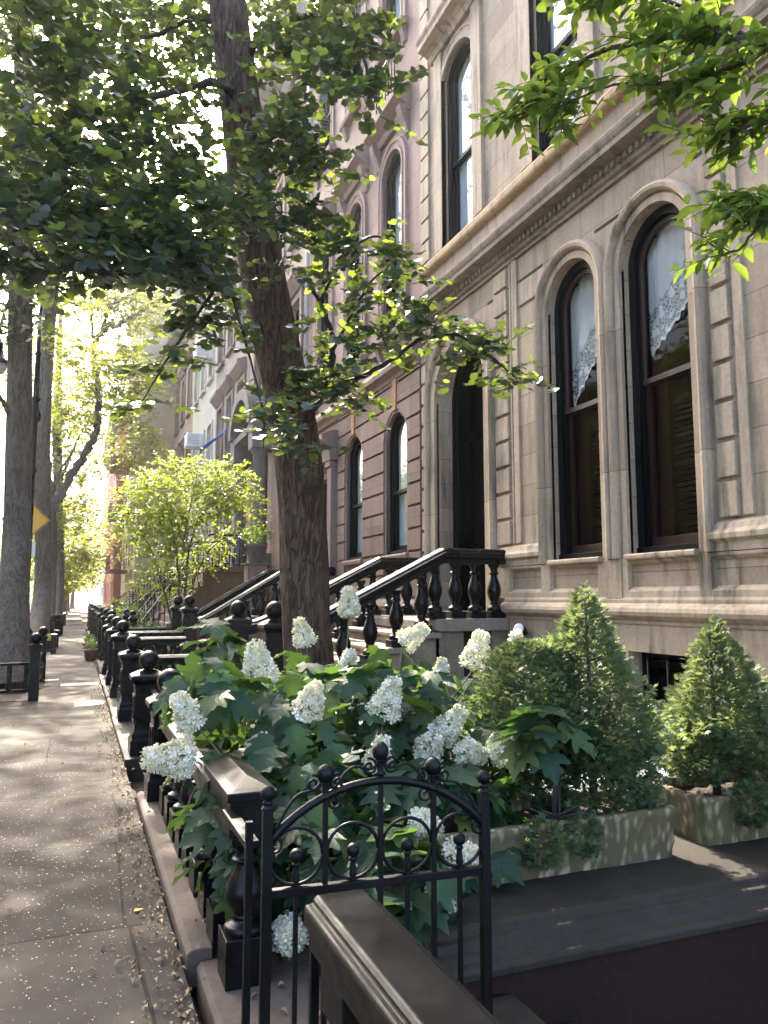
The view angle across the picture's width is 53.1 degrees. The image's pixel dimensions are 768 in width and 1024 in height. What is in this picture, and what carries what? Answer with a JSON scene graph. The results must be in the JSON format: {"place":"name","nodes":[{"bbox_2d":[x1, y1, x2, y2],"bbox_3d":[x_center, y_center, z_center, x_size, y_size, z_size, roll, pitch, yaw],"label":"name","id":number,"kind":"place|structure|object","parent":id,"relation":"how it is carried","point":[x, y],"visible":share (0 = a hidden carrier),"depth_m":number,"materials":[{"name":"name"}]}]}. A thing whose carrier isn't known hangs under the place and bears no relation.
{"place":"outdoors","nodes":[
{"label":"outdoors","id":0,"kind":"place"},
{"bbox_2d":[50,615,63,635],"bbox_3d":[-14.057,4.865,33.023,0.592,0.896,0.584,3,-7,-22],"label":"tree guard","id":1,"kind":"object","parent":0,"point":[56,622],"visible":0.73,"depth_m":32.83,"materials":[{"name":"black paint"}]},
{"bbox_2d":[0,602,202,1023],"bbox_3d":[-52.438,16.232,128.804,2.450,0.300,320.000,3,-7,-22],"label":"sidewalk","id":2,"kind":"structure","parent":0,"point":[46,715],"depth_m":4.49,"materials":[{"name":"grey concrete"}]},
{"bbox_2d":[0,286,42,650],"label":"street lamp","id":3,"kind":"object","parent":2,"relation":"on","point":[37,415],"visible":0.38,"depth_m":17.60,"materials":[{"name":"grey metal"}]},
{"bbox_2d":[0,682,43,701],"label":"tree pit soil","id":4,"kind":"object","parent":2,"relation":"on","point":[14,697],"visible":0.5,"depth_m":12.53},
{"bbox_2d":[0,627,48,700],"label":"tree guard","id":5,"kind":"object","parent":4,"relation":"on","point":[35,670],"visible":0.96,"depth_m":12.12,"materials":[{"name":"black paint"}]},
{"bbox_2d":[0,0,182,688],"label":"street tree","id":6,"kind":"object","parent":4,"relation":"on","point":[17,405],"visible":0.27,"depth_m":14.84,"materials":[{"name":"grey plant"}]},
{"bbox_2d":[1,505,49,556],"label":"traffic sign","id":7,"kind":"object","parent":2,"relation":"on","point":[40,519],"visible":0.17,"depth_m":20.61,"materials":[{"name":"yellow metal"}]},
{"bbox_2d":[32,630,59,652],"bbox_3d":[-10.830,3.996,23.807,1.390,0.566,3.390,3,-7,-22],"label":"tree guard","id":8,"kind":"object","parent":2,"relation":"on","point":[53,643],"visible":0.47,"depth_m":22.49,"materials":[{"name":"black paint"}]},
{"bbox_2d":[0,473,112,614],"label":"street tree","id":9,"kind":"object","parent":2,"relation":"on","point":[69,575],"visible":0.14,"depth_m":60.92,"materials":[{"name":"green plant"}]},
{"bbox_2d":[0,315,121,614],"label":"street tree","id":10,"kind":"object","parent":2,"relation":"on","point":[85,550],"visible":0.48,"depth_m":49.90,"materials":[{"name":"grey plant"}]},
{"bbox_2d":[30,495,106,614],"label":"street tree","id":11,"kind":"object","parent":2,"relation":"on","point":[75,588],"visible":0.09,"depth_m":77.12,"materials":[{"name":"green plant"}]},
{"bbox_2d":[32,521,105,610],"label":"street tree","id":12,"kind":"object","parent":2,"relation":"on","point":[68,602],"visible":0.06,"depth_m":97.56,"materials":[{"name":"green plant"}]},
{"bbox_2d":[45,679,103,705],"bbox_3d":[-5.300,3.128,13.546,0.918,0.001,4.396,4,-7,-30],"label":"pavement patch","id":13,"kind":"object","parent":2,"relation":"on","point":[86,703],"visible":0.87,"depth_m":14.19,"materials":[{"name":"concrete"}]},
{"bbox_2d":[69,539,101,607],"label":"street tree","id":14,"kind":"object","parent":2,"relation":"on","point":[73,595],"visible":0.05,"depth_m":124.23,"materials":[{"name":"green plant"}]},
{"bbox_2d":[0,267,179,614],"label":"street tree","id":15,"kind":"object","parent":2,"relation":"on","point":[113,305],"visible":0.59,"depth_m":37.23,"materials":[{"name":"green plant"}]},
{"bbox_2d":[84,639,98,660],"bbox_3d":[-7.592,3.569,19.958,0.362,0.555,0.372,-5,-8,38],"label":"plant pot","id":16,"kind":"object","parent":2,"relation":"on","point":[91,653],"visible":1,"depth_m":19.84,"materials":[{"name":"brown ceramic"}]},
{"bbox_2d":[0,75,191,649],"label":"street tree","id":17,"kind":"object","parent":2,"relation":"on","point":[40,612],"visible":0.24,"depth_m":25.96,"materials":[{"name":"grey plant"}]},
{"bbox_2d":[0,740,196,1022],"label":"pale litter","id":18,"kind":"object","parent":2,"relation":"on","point":[83,879],"visible":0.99,"depth_m":4.40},
{"bbox_2d":[120,284,181,614],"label":"apartment building","id":19,"kind":"structure","parent":2,"relation":"on","point":[164,421],"depth_m":45.31,"materials":[{"name":"beige brick"}]},
{"bbox_2d":[105,331,138,573],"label":"fire escape","id":20,"kind":"object","parent":19,"relation":"attached to","point":[108,570],"visible":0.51,"depth_m":48.67,"materials":[{"name":"metal"}]},
{"bbox_2d":[3,684,320,1023],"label":"fallen leaves","id":21,"kind":"object","parent":2,"relation":"on","point":[188,989],"depth_m":3.82,"materials":[{"name":"brown plant"}]},
{"bbox_2d":[164,308,194,590],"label":"rowhouse","id":22,"kind":"structure","parent":2,"relation":"on","point":[183,387],"depth_m":41.22,"materials":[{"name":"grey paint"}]},
{"bbox_2d":[172,377,180,437],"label":"window","id":23,"kind":"structure","parent":22,"relation":"in","point":[176,386],"depth_m":44.04,"materials":[{"name":"brown paint"}]},
{"bbox_2d":[174,442,183,504],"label":"window","id":24,"kind":"structure","parent":22,"relation":"in","point":[179,448],"depth_m":41.10,"materials":[{"name":"brown paint"}]},
{"bbox_2d":[177,367,186,428],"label":"window","id":25,"kind":"structure","parent":22,"relation":"in","point":[181,373],"depth_m":41.52,"materials":[{"name":"brown paint"}]},
{"bbox_2d":[183,351,192,418],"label":"window","id":26,"kind":"structure","parent":22,"relation":"in","point":[189,353],"depth_m":38.99,"materials":[{"name":"grey paint"}]},
{"bbox_2d":[181,286,217,574],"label":"rowhouse","id":27,"kind":"structure","parent":2,"relation":"on","point":[205,378],"depth_m":34.24,"materials":[{"name":"beige paint"}]},
{"bbox_2d":[184,432,202,449],"bbox_3d":[-8.545,-3.181,34.565,0.740,0.600,0.852,3,-7,-22],"label":"air conditioner","id":28,"kind":"object","parent":27,"relation":"attached to","point":[194,441],"visible":0.85,"depth_m":34.21,"materials":[{"name":"white metal"}]},
{"bbox_2d":[193,343,212,362],"bbox_3d":[-7.731,-6.788,32.913,0.740,0.600,0.852,3,-7,-22],"label":"air conditioner","id":29,"kind":"object","parent":27,"relation":"attached to","point":[201,352],"visible":0.48,"depth_m":32.53,"materials":[{"name":"white metal"}]},
{"bbox_2d":[205,419,212,484],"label":"window","id":30,"kind":"structure","parent":27,"relation":"in","point":[211,421],"depth_m":32.21,"materials":[{"name":"grey paint"}]},
{"bbox_2d":[205,320,214,386],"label":"window","id":31,"kind":"structure","parent":27,"relation":"in","point":[210,378],"depth_m":32.43,"materials":[{"name":"grey paint"}]},
{"bbox_2d":[208,167,248,566],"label":"rowhouse","id":32,"kind":"structure","parent":2,"relation":"on","point":[232,370],"depth_m":28.82,"materials":[{"name":"grey stone"}]},
{"bbox_2d":[210,389,223,478],"bbox_3d":[-6.540,-2.966,30.206,0.440,3.520,1.530,3,-7,-22],"label":"window","id":33,"kind":"structure","parent":32,"relation":"in","point":[217,399],"depth_m":29.97,"materials":[{"name":"black paint"}]},
{"bbox_2d":[212,292,225,372],"bbox_3d":[-6.540,-7.289,30.691,0.440,3.220,1.530,3,-7,-22],"label":"window","id":34,"kind":"structure","parent":32,"relation":"in","point":[220,364],"depth_m":30.41,"materials":[{"name":"glass"}]},
{"bbox_2d":[219,374,234,473],"bbox_3d":[-5.763,-3.184,28.267,0.440,3.520,1.530,3,-7,-22],"label":"window","id":35,"kind":"structure","parent":32,"relation":"in","point":[226,387],"depth_m":28.33,"materials":[{"name":"black paint"}]},
{"bbox_2d":[224,272,236,357],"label":"window","id":36,"kind":"structure","parent":32,"relation":"in","point":[230,349],"depth_m":28.46,"materials":[{"name":"grey glass"}]},
{"bbox_2d":[229,356,246,394],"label":"window","id":37,"kind":"structure","parent":32,"relation":"in","point":[237,372],"depth_m":26.11,"materials":[{"name":"black paint"}]},
{"bbox_2d":[228,0,313,604],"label":"rowhouse","id":38,"kind":"structure","parent":2,"relation":"on","point":[254,453],"depth_m":21.68,"materials":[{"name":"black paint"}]},
{"bbox_2d":[228,389,271,566],"bbox_3d":[-4.054,-0.986,23.018,0.700,5.300,3.300,3,-7,-22],"label":"doorway","id":39,"kind":"structure","parent":38,"relation":"in","point":[242,443],"depth_m":22.33,"materials":[{"name":"grey stone"}]},
{"bbox_2d":[269,161,287,263],"bbox_3d":[-2.999,-8.460,22.060,0.580,3.220,1.480,3,-7,-22],"label":"window","id":40,"kind":"structure","parent":38,"relation":"in","point":[281,179],"depth_m":21.89,"materials":[{"name":"glass"}]},
{"bbox_2d":[286,267,303,354],"bbox_3d":[-2.296,-4.235,19.809,0.580,3.720,1.480,3,-7,-22],"label":"window","id":41,"kind":"structure","parent":38,"relation":"in","point":[296,290],"depth_m":19.43,"materials":[{"name":"black paint"}]},
{"bbox_2d":[409,0,767,770],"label":"stone townhouse","id":42,"kind":"structure","parent":2,"relation":"on","point":[631,486],"depth_m":8.31,"materials":[{"name":"beige stone"}]},
{"bbox_2d":[415,0,484,254],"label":"window","id":43,"kind":"structure","parent":42,"relation":"in","point":[466,173],"depth_m":11.75,"materials":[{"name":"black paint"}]},
{"bbox_2d":[423,317,499,610],"bbox_3d":[1.373,-0.621,11.049,0.840,4.300,2.100,3,-7,-22],"label":"doorway","id":44,"kind":"structure","parent":42,"relation":"in","point":[475,521],"depth_m":11.64,"materials":[{"name":"beige stone"}]},
{"bbox_2d":[517,0,598,172],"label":"window","id":45,"kind":"structure","parent":42,"relation":"in","point":[587,31],"depth_m":9.53,"materials":[{"name":"beige paint"}]},
{"bbox_2d":[533,239,611,564],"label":"window","id":46,"kind":"structure","parent":42,"relation":"in","point":[582,428],"depth_m":8.82,"materials":[{"name":"black paint"}]},
{"bbox_2d":[572,274,595,405],"bbox_3d":[2.334,-1.992,8.642,0.051,1.511,0.770,3,-7,-22],"label":"lace curtain","id":47,"kind":"object","parent":42,"relation":"hanging from","point":[583,300],"visible":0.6,"depth_m":8.80,"materials":[{"name":"white fabric"}]},
{"bbox_2d":[603,178,718,559],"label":"window","id":48,"kind":"structure","parent":42,"relation":"in","point":[675,460],"depth_m":7.60,"materials":[{"name":"black paint"}]},
{"bbox_2d":[649,221,687,357],"bbox_3d":[2.819,-2.227,7.444,0.051,1.311,0.770,3,-7,-22],"label":"lace curtain","id":49,"kind":"object","parent":42,"relation":"hanging from","point":[667,252],"visible":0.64,"depth_m":7.58,"materials":[{"name":"white fabric"}]},
{"bbox_2d":[642,652,703,723],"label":"window","id":50,"kind":"structure","parent":42,"relation":"in","point":[659,669],"depth_m":7.38,"materials":[{"name":"black glass"}]},
{"bbox_2d":[100,412,111,605],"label":"grey building","id":51,"kind":"structure","parent":0,"point":[102,571],"depth_m":102.66,"materials":[{"name":"brick"}]},
{"bbox_2d":[103,425,126,612],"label":"brick building","id":52,"kind":"structure","parent":0,"point":[112,589],"depth_m":61.83,"materials":[{"name":"red brick"}]},
{"bbox_2d":[0,0,317,601],"label":"sky","id":53,"kind":"structure","parent":0,"point":[214,114],"materials":[{"name":"white"}]},
{"bbox_2d":[99,674,476,781],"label":"paving","id":54,"kind":"structure","parent":0,"point":[136,774],"depth_m":7.89,"materials":[{"name":"grey concrete"}]},
{"bbox_2d":[107,650,123,719],"bbox_3d":[-3.687,2.505,11.103,0.485,0.900,2.290,3,-7,-22],"label":"iron fence","id":55,"kind":"object","parent":54,"relation":"on","point":[112,703],"visible":0.06,"depth_m":11.35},
{"bbox_2d":[101,614,170,673],"bbox_3d":[-5.206,2.837,16.171,1.357,1.373,0.354,3,-7,-22],"label":"iron fence","id":56,"kind":"object","parent":54,"relation":"on","point":[104,668],"visible":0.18,"depth_m":15.99,"materials":[{"name":"black metal"}]},
{"bbox_2d":[105,616,183,684],"bbox_3d":[-4.411,2.614,14.186,1.357,1.373,0.354,3,-7,-22],"label":"iron fence","id":57,"kind":"object","parent":54,"relation":"on","point":[110,632],"visible":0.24,"depth_m":14.03,"materials":[{"name":"black metal"}]},
{"bbox_2d":[109,620,185,697],"bbox_3d":[-3.802,2.422,12.393,1.157,1.353,0.354,3,-7,-22],"label":"iron fence","id":58,"kind":"object","parent":54,"relation":"on","point":[119,638],"visible":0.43,"depth_m":12.23,"materials":[{"name":"black metal"}]},
{"bbox_2d":[117,635,226,720],"bbox_3d":[-2.778,2.229,10.139,1.387,1.233,0.354,3,-7,-22],"label":"iron fence","id":59,"kind":"object","parent":54,"relation":"on","point":[129,657],"visible":0.23,"depth_m":9.83,"materials":[{"name":"black metal"}]},
{"bbox_2d":[128,650,252,755],"bbox_3d":[-1.920,2.019,7.994,1.387,1.173,0.354,3,-7,-22],"label":"iron fence","id":60,"kind":"object","parent":54,"relation":"on","point":[144,680],"visible":0.25,"depth_m":7.67,"materials":[{"name":"black metal"}]},
{"bbox_2d":[136,668,329,1023],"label":"iron fence","id":61,"kind":"object","parent":54,"relation":"on","point":[238,785],"visible":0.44,"depth_m":3.41,"materials":[{"name":"black metal"}]},
{"bbox_2d":[222,808,258,1023],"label":"gate hanging bar","id":62,"kind":"object","parent":61,"relation":"attached to","point":[241,828],"visible":1,"depth_m":2.74,"materials":[{"name":"black metal"}]},
{"bbox_2d":[167,608,333,667],"bbox_3d":[-2.796,2.702,16.014,3.075,1.395,2.080,3,-7,-22],"label":"stoop","id":63,"kind":"object","parent":54,"relation":"on","point":[258,635],"visible":0.04,"depth_m":15.15,"materials":[{"name":"brown stone"}]},
{"bbox_2d":[168,569,278,668],"bbox_3d":[-3.126,2.351,16.896,3.068,2.190,0.326,3,-7,-22],"label":"balustrade","id":64,"kind":"object","parent":63,"relation":"on","point":[176,615],"visible":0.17,"depth_m":16.70,"materials":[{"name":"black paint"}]},
{"bbox_2d":[180,567,335,665],"bbox_3d":[-2.460,2.164,15.234,3.068,2.190,0.326,3,-7,-22],"label":"balustrade","id":65,"kind":"object","parent":63,"relation":"on","point":[189,612],"visible":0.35,"depth_m":14.94,"materials":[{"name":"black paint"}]},
{"bbox_2d":[258,742,492,1023],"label":"garden gate","id":66,"kind":"structure","parent":54,"relation":"on","point":[407,875],"depth_m":2.72,"materials":[{"name":"black metal"}]},
{"bbox_2d":[246,615,508,728],"bbox_3d":[-0.414,2.026,9.841,3.240,1.350,2.380,3,-7,-22],"label":"stoop","id":67,"kind":"object","parent":54,"relation":"on","point":[448,639],"visible":0.13,"depth_m":9.20,"materials":[{"name":"stone"}]},
{"bbox_2d":[224,557,428,673],"bbox_3d":[-0.713,1.695,10.896,3.048,2.145,0.326,3,-7,-22],"label":"balustrade","id":68,"kind":"object","parent":67,"relation":"on","point":[244,627],"visible":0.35,"depth_m":11.02,"materials":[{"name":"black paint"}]},
{"bbox_2d":[257,548,505,679],"bbox_3d":[0.063,1.477,8.957,3.048,2.145,0.326,3,-7,-22],"label":"balustrade","id":69,"kind":"object","parent":67,"relation":"on","point":[270,629],"visible":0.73,"depth_m":9.10,"materials":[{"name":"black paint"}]},
{"bbox_2d":[304,889,500,1023],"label":"handrail","id":70,"kind":"object","parent":54,"relation":"on","point":[375,959],"visible":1,"depth_m":1.82,"materials":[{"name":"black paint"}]},
{"bbox_2d":[304,0,423,637],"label":"brownstone house","id":71,"kind":"structure","parent":0,"point":[374,489],"depth_m":14.22,"materials":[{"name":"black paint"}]},
{"bbox_2d":[304,196,335,414],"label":"window","id":72,"kind":"structure","parent":71,"relation":"in","point":[329,262],"depth_m":17.81,"materials":[{"name":"glass"}]},
{"bbox_2d":[311,4,337,189],"bbox_3d":[-1.314,-9.814,18.122,0.384,4.088,1.560,3,-7,-22],"label":"window","id":73,"kind":"structure","parent":71,"relation":"in","point":[328,125],"depth_m":18.37,"materials":[{"name":"glass"}]},
{"bbox_2d":[319,430,339,605],"bbox_3d":[-1.391,0.239,16.907,0.660,3.739,2.180,3,-7,-22],"label":"doorway","id":74,"kind":"structure","parent":71,"relation":"in","point":[330,438],"depth_m":16.04,"materials":[{"name":"brown stone"}]},
{"bbox_2d":[331,144,369,378],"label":"window","id":75,"kind":"structure","parent":71,"relation":"in","point":[360,163],"depth_m":15.57,"materials":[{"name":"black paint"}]},
{"bbox_2d":[341,434,364,565],"bbox_3d":[-0.504,-0.252,15.065,0.333,2.565,1.100,3,-7,-22],"label":"window","id":76,"kind":"structure","parent":71,"relation":"in","point":[355,518],"depth_m":15.41,"materials":[{"name":"black glass"}]},
{"bbox_2d":[339,0,367,142],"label":"window","id":77,"kind":"structure","parent":71,"relation":"in","point":[344,126],"depth_m":16.33,"materials":[{"name":"black paint"}]},
{"bbox_2d":[363,81,410,363],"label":"window","id":78,"kind":"structure","parent":71,"relation":"in","point":[397,110],"depth_m":14.01,"materials":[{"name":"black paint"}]},
{"bbox_2d":[372,0,408,67],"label":"window","id":79,"kind":"structure","parent":71,"relation":"in","point":[400,7],"depth_m":13.91,"materials":[{"name":"pink paint"}]},
{"bbox_2d":[381,409,409,556],"bbox_3d":[0.287,-0.474,13.089,0.333,2.565,1.100,3,-7,-22],"label":"window","id":80,"kind":"structure","parent":71,"relation":"in","point":[397,476],"depth_m":13.42,"materials":[{"name":"black glass"}]},
{"bbox_2d":[232,733,584,976],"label":"yard soil","id":81,"kind":"structure","parent":0,"point":[303,955],"depth_m":3.52,"materials":[{"name":"brown soil"}]},
{"bbox_2d":[91,605,98,639],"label":"picket fence","id":82,"kind":"object","parent":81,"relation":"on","point":[94,616],"visible":0.51,"depth_m":30.66,"materials":[{"name":"black metal"}]},
{"bbox_2d":[95,606,104,656],"bbox_3d":[-8.690,3.633,23.621,0.390,1.454,2.072,3,-7,-22],"label":"picket fence","id":83,"kind":"object","parent":81,"relation":"on","point":[99,613],"visible":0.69,"depth_m":22.70,"materials":[{"name":"black metal"}]},
{"bbox_2d":[97,608,115,673],"bbox_3d":[-6.453,3.005,18.035,0.390,1.454,3.372,3,-7,-22],"label":"picket fence","id":84,"kind":"object","parent":81,"relation":"on","point":[107,612],"visible":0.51,"depth_m":19.32,"materials":[{"name":"black metal"}]},
{"bbox_2d":[118,602,150,626],"bbox_3d":[-8.033,3.607,24.535,1.211,1.457,1.399,3,-7,-22],"label":"yard shrub","id":85,"kind":"object","parent":81,"relation":"on","point":[133,607],"visible":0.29,"depth_m":24.58,"materials":[{"name":"green plant"}]},
{"bbox_2d":[130,592,158,615],"bbox_3d":[-12.353,5.059,39.431,3.420,1.850,2.000,3,-7,-22],"label":"stoop","id":86,"kind":"object","parent":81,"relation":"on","point":[141,601],"visible":0.06,"depth_m":38.71,"materials":[{"name":"brown stone"}]},
{"bbox_2d":[97,575,175,614],"bbox_3d":[-12.608,4.600,39.381,3.909,2.750,2.018,3,-7,-22],"label":"stair railing","id":87,"kind":"object","parent":86,"relation":"on","point":[125,593],"visible":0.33,"depth_m":39.15,"materials":[{"name":"black metal"}]},
{"bbox_2d":[135,591,177,624],"bbox_3d":[-9.764,4.333,32.968,3.420,1.850,2.000,3,-7,-22],"label":"stoop","id":88,"kind":"object","parent":81,"relation":"on","point":[157,608],"visible":0.09,"depth_m":32.20,"materials":[{"name":"stone"}]},
{"bbox_2d":[102,570,185,613],"bbox_3d":[-10.019,3.874,32.917,3.909,2.750,2.018,3,-7,-22],"label":"stair railing","id":89,"kind":"object","parent":88,"relation":"on","point":[133,593],"visible":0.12,"depth_m":32.45,"materials":[{"name":"black metal"}]},
{"bbox_2d":[143,590,177,626],"bbox_3d":[-7.176,3.607,26.505,3.420,1.850,2.000,3,-7,-22],"label":"stoop","id":90,"kind":"object","parent":81,"relation":"on","point":[156,615],"visible":0.06,"depth_m":25.73,"materials":[{"name":"brown stone"}]},
{"bbox_2d":[108,563,228,626],"bbox_3d":[-7.431,3.148,26.454,3.909,2.750,2.018,3,-7,-22],"label":"stair railing","id":91,"kind":"object","parent":90,"relation":"on","point":[138,601],"visible":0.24,"depth_m":26.00,"materials":[{"name":"black metal"}]},
{"bbox_2d":[92,447,273,620],"bbox_3d":[-5.016,1.044,19.181,4.545,5.332,2.818,1,-6,-6],"label":"tree","id":92,"kind":"object","parent":81,"relation":"on","point":[165,516],"visible":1,"depth_m":19.06,"materials":[{"name":"green plant"}]},
{"bbox_2d":[154,567,267,653],"bbox_3d":[-5.280,2.835,22.098,3.199,2.400,3.100,3,-7,-22],"label":"stoop","id":93,"kind":"object","parent":81,"relation":"on","point":[210,589],"visible":0.15,"depth_m":20.92,"materials":[{"name":"brown stone"}]},
{"bbox_2d":[122,534,266,626],"bbox_3d":[-5.488,2.378,22.066,3.632,3.300,3.118,3,-7,-22],"label":"stair railing","id":94,"kind":"object","parent":93,"relation":"on","point":[132,619],"visible":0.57,"depth_m":21.15,"materials":[{"name":"black metal"}]},
{"bbox_2d":[238,525,270,610],"bbox_3d":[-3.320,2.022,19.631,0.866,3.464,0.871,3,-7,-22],"label":"potted plant","id":95,"kind":"object","parent":81,"relation":"on","point":[254,566],"visible":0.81,"depth_m":19.55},
{"bbox_2d":[0,0,558,765],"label":"ginkgo tree","id":96,"kind":"object","parent":81,"relation":"on","point":[132,230],"visible":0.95,"depth_m":5.74,"materials":[{"name":"green plant"}]},
{"bbox_2d":[139,585,604,957],"bbox_3d":[-0.159,1.335,4.964,2.799,1.737,3.764,3,-7,-22],"label":"hydrangea","id":97,"kind":"object","parent":81,"relation":"on","point":[341,716],"visible":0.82,"depth_m":4.04,"materials":[{"name":"green plant"}]},
{"label":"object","id":98,"kind":"structure","parent":0,"visible":0},
{"bbox_2d":[479,994,577,1023],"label":"area steps","id":99,"kind":"structure","parent":98,"relation":"on","point":[510,1009],"depth_m":3.06,"materials":[{"name":"stone"}]},
{"bbox_2d":[391,834,767,1023],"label":"area wall","id":100,"kind":"structure","parent":98,"relation":"on","point":[680,936],"depth_m":3.55,"materials":[{"name":"stone"}]},
{"bbox_2d":[355,789,678,895],"bbox_3d":[0.676,1.732,4.083,1.816,0.273,0.516,3,-7,-22],"label":"stone planter","id":101,"kind":"object","parent":100,"relation":"on","point":[639,835],"visible":0.37,"depth_m":4.04,"materials":[{"name":"stone"}]},
{"bbox_2d":[453,635,598,816],"bbox_3d":[0.821,1.203,4.384,0.865,0.991,0.782,3,-7,-22],"label":"boxwood shrub","id":102,"kind":"object","parent":101,"relation":"on","point":[505,657],"visible":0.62,"depth_m":4.28,"materials":[{"name":"green plant"}]},
{"bbox_2d":[520,774,606,871],"bbox_3d":[0.878,1.565,3.930,0.516,0.441,0.398,3,-7,-22],"label":"trailing plant","id":103,"kind":"object","parent":101,"relation":"in","point":[592,848],"visible":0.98,"depth_m":3.87,"materials":[{"name":"green plant"}]},
{"bbox_2d":[506,580,687,815],"bbox_3d":[1.164,1.067,4.420,1.130,1.360,0.935,3,-7,-22],"label":"cypress tree","id":104,"kind":"object","parent":101,"relation":"in","point":[608,652],"visible":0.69,"depth_m":4.24,"materials":[{"name":"green plant"}]},
{"bbox_2d":[597,729,672,808],"bbox_3d":[1.429,1.459,4.397,0.463,0.486,0.448,3,-7,-22],"label":"flowering plant","id":105,"kind":"object","parent":101,"relation":"on","point":[651,772],"visible":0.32,"depth_m":4.30,"materials":[{"name":"green plant"}]},
{"bbox_2d":[651,770,767,845],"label":"stone planter","id":106,"kind":"object","parent":100,"relation":"on","point":[706,817],"visible":0.43,"depth_m":4.46,"materials":[{"name":"stone"}]},
{"bbox_2d":[650,614,767,829],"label":"cypress tree","id":107,"kind":"object","parent":106,"relation":"in","point":[713,745],"visible":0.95,"depth_m":4.66,"materials":[{"name":"green plant"}]},
{"bbox_2d":[468,0,767,283],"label":"dogwood tree","id":108,"kind":"object","parent":98,"relation":"on","point":[695,28],"visible":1,"depth_m":2.86,"materials":[{"name":"green plant"}]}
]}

